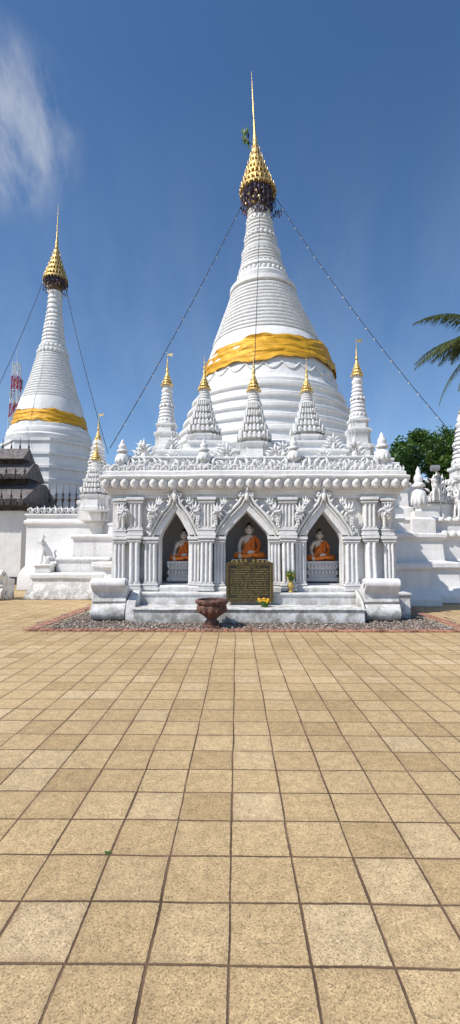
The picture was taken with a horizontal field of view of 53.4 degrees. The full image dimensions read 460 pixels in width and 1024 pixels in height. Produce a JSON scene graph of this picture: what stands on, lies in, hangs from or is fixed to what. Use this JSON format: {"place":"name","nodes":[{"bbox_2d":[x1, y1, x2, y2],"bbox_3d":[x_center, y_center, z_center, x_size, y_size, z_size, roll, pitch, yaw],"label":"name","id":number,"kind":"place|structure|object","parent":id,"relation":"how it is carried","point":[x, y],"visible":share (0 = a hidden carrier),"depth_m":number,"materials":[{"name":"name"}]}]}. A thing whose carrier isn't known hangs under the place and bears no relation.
{"place":"outdoors","nodes":[
{"label":"outdoors","id":0,"kind":"place"},
{"bbox_2d":[7,350,22,429],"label":"telecom mast","id":1,"kind":"object","parent":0,"point":[15,381],"visible":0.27,"depth_m":64.02,"materials":[{"name":"red paint"}]},
{"bbox_2d":[0,585,459,1023],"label":"paved courtyard","id":2,"kind":"structure","parent":0,"point":[270,821],"depth_m":2.52,"materials":[{"name":"beige tile"}]},
{"bbox_2d":[0,570,14,599],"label":"scroll balustrade","id":3,"kind":"object","parent":2,"relation":"on","point":[6,587],"visible":1,"depth_m":14.33,"materials":[{"name":"white paint"}]},
{"bbox_2d":[0,437,64,584],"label":"temple hall","id":4,"kind":"structure","parent":2,"relation":"on","point":[23,488],"depth_m":21.63,"materials":[{"name":"paint"}]},
{"bbox_2d":[0,216,92,511],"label":"white stupa","id":5,"kind":"object","parent":2,"relation":"on","point":[48,424],"visible":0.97,"depth_m":27.21,"materials":[{"name":"paint"}]},
{"bbox_2d":[0,285,41,382],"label":"string light cable","id":6,"kind":"object","parent":5,"relation":"attached to","point":[21,334],"visible":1,"depth_m":27.40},
{"bbox_2d":[64,282,108,453],"bbox_3d":[-8.281,-8.790,25.836,0.047,12.412,7.408,4,-6,-38],"label":"string light cable","id":7,"kind":"object","parent":5,"relation":"attached to","point":[85,371],"visible":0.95,"depth_m":25.30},
{"bbox_2d":[17,514,108,590],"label":"wall","id":8,"kind":"structure","parent":2,"relation":"on","point":[58,530],"depth_m":18.08,"materials":[{"name":"paint"}]},
{"bbox_2d":[27,506,77,512],"bbox_3d":[-6.588,-0.122,18.369,3.206,0.354,0.115,0,-5,1],"label":"cresting","id":9,"kind":"object","parent":8,"relation":"on","point":[38,510],"visible":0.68,"depth_m":18.36,"materials":[{"name":"paint"}]},
{"bbox_2d":[76,414,112,521],"bbox_3d":[-5.189,-1.801,17.904,1.298,4.303,1.298,0,-5,1],"label":"column stupa","id":10,"kind":"object","parent":8,"relation":"on","point":[94,516],"depth_m":17.61,"materials":[{"name":"white paint"}]},
{"bbox_2d":[79,437,109,511],"bbox_3d":[-4.955,-1.486,16.869,1.010,2.911,1.009,0,-5,1],"label":"tiered stupa","id":11,"kind":"object","parent":10,"relation":"attached to","point":[93,496],"visible":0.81,"depth_m":16.51,"materials":[{"name":"white paint"}]},
{"bbox_2d":[24,534,111,599],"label":"statue plinth","id":12,"kind":"structure","parent":2,"relation":"on","point":[68,577],"depth_m":14.56,"materials":[{"name":"white paint"}]},
{"bbox_2d":[35,533,56,563],"bbox_3d":[-6.016,1.179,14.953,0.686,1.026,0.400,2,-5,-24],"label":"guardian lion statue","id":13,"kind":"object","parent":12,"relation":"on","point":[46,551],"visible":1,"depth_m":14.83,"materials":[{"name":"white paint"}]},
{"bbox_2d":[48,485,111,533],"bbox_3d":[-6.845,1.100,23.848,4.805,4.962,2.303,0,-5,1],"label":"fence","id":14,"kind":"object","parent":2,"relation":"on","point":[69,500],"visible":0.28,"depth_m":23.14,"materials":[{"name":"metal"}]},
{"bbox_2d":[23,605,459,632],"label":"brick edging","id":15,"kind":"object","parent":2,"relation":"on","point":[48,622],"visible":0.87,"depth_m":8.66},
{"bbox_2d":[36,604,458,634],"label":"gravel bed","id":16,"kind":"object","parent":2,"relation":"on","point":[84,620],"visible":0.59,"depth_m":9.29,"materials":[{"name":"gravel"}]},
{"bbox_2d":[89,578,132,620],"bbox_3d":[-2.633,1.940,10.283,0.836,0.932,0.870,0,-5,1],"label":"scroll balustrade","id":17,"kind":"object","parent":16,"relation":"on","point":[110,596],"visible":0.84,"depth_m":9.92,"materials":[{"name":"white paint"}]},
{"bbox_2d":[195,598,228,628],"bbox_3d":[-0.363,2.019,9.116,0.669,0.560,0.669,0,-5,1],"label":"clay incense urn","id":18,"kind":"object","parent":16,"relation":"on","point":[211,610],"visible":1,"depth_m":8.93,"materials":[{"name":"brown ceramic"}]},
{"bbox_2d":[99,432,411,623],"bbox_3d":[0.605,0.256,12.655,7.426,4.714,5.848,0,-5,1],"label":"buddhist shrine","id":19,"kind":"object","parent":16,"relation":"on","point":[287,498],"visible":0.94,"depth_m":10.89,"materials":[{"name":"white paint"}]},
{"bbox_2d":[151,352,178,455],"bbox_3d":[-2.053,-3.292,14.875,0.870,3.959,0.870,0,-5,1],"label":"column stupa","id":20,"kind":"object","parent":19,"relation":"on","point":[166,425],"depth_m":14.65,"materials":[{"name":"white paint"}]},
{"bbox_2d":[167,527,188,581],"bbox_3d":[-1.182,1.056,11.715,0.782,1.407,0.620,0,-5,1],"label":"buddha statue","id":21,"kind":"object","parent":19,"relation":"on","point":[178,565],"visible":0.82,"depth_m":11.45,"materials":[{"name":"orange paint"}]},
{"bbox_2d":[186,353,222,448],"bbox_3d":[-0.778,-3.231,13.846,1.091,3.258,1.084,0,-5,1],"label":"tiered stupa","id":22,"kind":"object","parent":19,"relation":"on","point":[203,424],"visible":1,"depth_m":13.49,"materials":[{"name":"white paint"}]},
{"bbox_2d":[226,557,272,604],"bbox_3d":[0.447,1.567,10.462,1.060,1.085,0.332,0,-5,1],"label":"inscription plaque","id":23,"kind":"object","parent":19,"relation":"on","point":[249,579],"visible":1,"depth_m":10.32,"materials":[{"name":"gold metal"}]},
{"bbox_2d":[232,520,267,559],"bbox_3d":[0.497,0.973,11.640,0.884,1.591,0.701,0,-5,1],"label":"buddha statue","id":24,"kind":"object","parent":19,"relation":"on","point":[249,549],"visible":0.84,"depth_m":11.57,"materials":[{"name":"orange paint"}]},
{"bbox_2d":[236,350,272,455],"bbox_3d":[0.651,-2.821,12.484,0.984,3.311,0.984,0,-5,1],"label":"tiered stupa","id":25,"kind":"object","parent":19,"relation":"on","point":[254,436],"visible":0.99,"depth_m":12.14,"materials":[{"name":"white paint"}]},
{"bbox_2d":[257,598,270,607],"bbox_3d":[0.744,1.976,9.949,0.282,0.212,0.275,5,-7,-44],"label":"marigold offering","id":26,"kind":"object","parent":19,"relation":"on","point":[264,602],"visible":1,"depth_m":9.88},
{"bbox_2d":[286,569,296,592],"bbox_3d":[1.402,1.578,10.519,0.262,0.542,0.288,0,-5,1],"label":"flower vase","id":27,"kind":"object","parent":19,"relation":"on","point":[290,575],"visible":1,"depth_m":10.48,"materials":[{"name":"gold metal"}]},
{"bbox_2d":[289,364,326,440],"bbox_3d":[2.323,-3.163,13.795,1.084,3.102,1.085,0,-5,1],"label":"tiered stupa","id":28,"kind":"object","parent":19,"relation":"on","point":[308,425],"visible":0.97,"depth_m":13.46,"materials":[{"name":"white paint"}]},
{"bbox_2d":[307,526,338,581],"bbox_3d":[2.307,1.051,11.664,0.782,1.407,0.620,0,-5,1],"label":"buddha statue","id":29,"kind":"object","parent":19,"relation":"on","point":[322,565],"visible":1,"depth_m":11.39,"materials":[{"name":"orange paint"}]},
{"bbox_2d":[345,339,374,455],"bbox_3d":[4.135,-3.525,14.801,0.882,4.408,0.871,0,-5,1],"label":"column stupa","id":30,"kind":"object","parent":19,"relation":"on","point":[360,430],"depth_m":14.55,"materials":[{"name":"white paint"}]},
{"bbox_2d":[355,578,403,621],"bbox_3d":[3.297,1.930,10.198,0.858,0.941,0.862,0,-5,1],"label":"scroll balustrade","id":31,"kind":"object","parent":16,"relation":"on","point":[380,597],"visible":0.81,"depth_m":9.83,"materials":[{"name":"white paint"}]},
{"bbox_2d":[91,71,459,606],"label":"white stupa","id":32,"kind":"object","parent":2,"relation":"on","point":[290,345],"visible":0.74,"depth_m":17.00,"materials":[{"name":"paint"}]},
{"bbox_2d":[110,209,239,447],"bbox_3d":[-1.790,-7.720,17.665,5.847,11.560,0.049,4,-6,-40],"label":"string light cable","id":33,"kind":"object","parent":32,"relation":"attached to","point":[175,333],"visible":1,"depth_m":17.31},
{"bbox_2d":[254,195,260,362],"bbox_3d":[0.985,-8.791,16.036,0.020,9.910,5.990,-1,-5,6],"label":"string light cable","id":34,"kind":"object","parent":32,"relation":"attached to","point":[257,287],"visible":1,"depth_m":15.16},
{"bbox_2d":[277,200,446,427],"bbox_3d":[4.634,-8.251,17.616,6.487,11.312,0.050,-4,-6,37],"label":"string light cable","id":35,"kind":"object","parent":32,"relation":"attached to","point":[361,321],"visible":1,"depth_m":17.25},
{"bbox_2d":[409,466,435,532],"bbox_3d":[5.934,-0.304,14.347,0.713,2.307,0.666,0,-5,1],"label":"urn finial","id":36,"kind":"object","parent":32,"relation":"attached to","point":[421,520],"visible":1,"depth_m":14.11,"materials":[{"name":"white paint"}]},
{"bbox_2d":[389,435,453,502],"bbox_3d":[10.587,-0.466,26.362,6.031,8.529,5.680,0,-5,1],"label":"broadleaf tree","id":37,"kind":"object","parent":2,"relation":"on","point":[406,453],"visible":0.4,"depth_m":25.10,"materials":[{"name":"green plant"}]},
{"bbox_2d":[406,425,456,502],"bbox_3d":[12.719,-0.795,28.403,6.293,9.536,5.777,0,-5,1],"label":"broadleaf tree","id":38,"kind":"object","parent":2,"relation":"on","point":[416,436],"visible":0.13,"depth_m":28.68,"materials":[{"name":"green plant"}]},
{"bbox_2d":[408,503,459,562],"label":"statue plinth","id":39,"kind":"structure","parent":2,"relation":"on","point":[451,545],"depth_m":14.66,"materials":[{"name":"paint"}]},
{"bbox_2d":[408,474,459,537],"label":"parapet cresting","id":40,"kind":"object","parent":39,"relation":"on","point":[452,533],"visible":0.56,"depth_m":15.05,"materials":[{"name":"white paint"}]},
{"bbox_2d":[430,465,441,516],"bbox_3d":[6.613,-0.614,14.613,0.355,1.760,0.242,0,-5,1],"label":"floodlight","id":41,"kind":"object","parent":39,"relation":"on","point":[436,468],"visible":0.9,"depth_m":14.65,"materials":[{"name":"metal"}]},
{"bbox_2d":[431,473,443,501],"bbox_3d":[6.773,-0.823,14.945,0.395,1.014,0.678,-3,-6,31],"label":"guardian lion statue","id":42,"kind":"object","parent":39,"relation":"on","point":[435,496],"visible":0.97,"depth_m":14.85,"materials":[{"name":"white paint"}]},
{"bbox_2d":[444,410,459,502],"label":"column stupa","id":43,"kind":"object","parent":39,"relation":"on","point":[453,470],"depth_m":15.62,"materials":[{"name":"white paint"}]},
{"bbox_2d":[450,487,459,517],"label":"guardian lion statue","id":44,"kind":"object","parent":39,"relation":"on","point":[456,497],"visible":0.93,"depth_m":14.79,"materials":[{"name":"white paint"}]},
{"bbox_2d":[413,313,459,403],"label":"palm tree","id":45,"kind":"object","parent":2,"relation":"on","point":[453,345],"visible":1,"depth_m":23.31,"materials":[{"name":"green plant"}]},
{"bbox_2d":[0,0,459,500],"label":"sky","id":46,"kind":"structure","parent":0,"point":[122,122],"materials":[{"name":"blue"}]}
]}

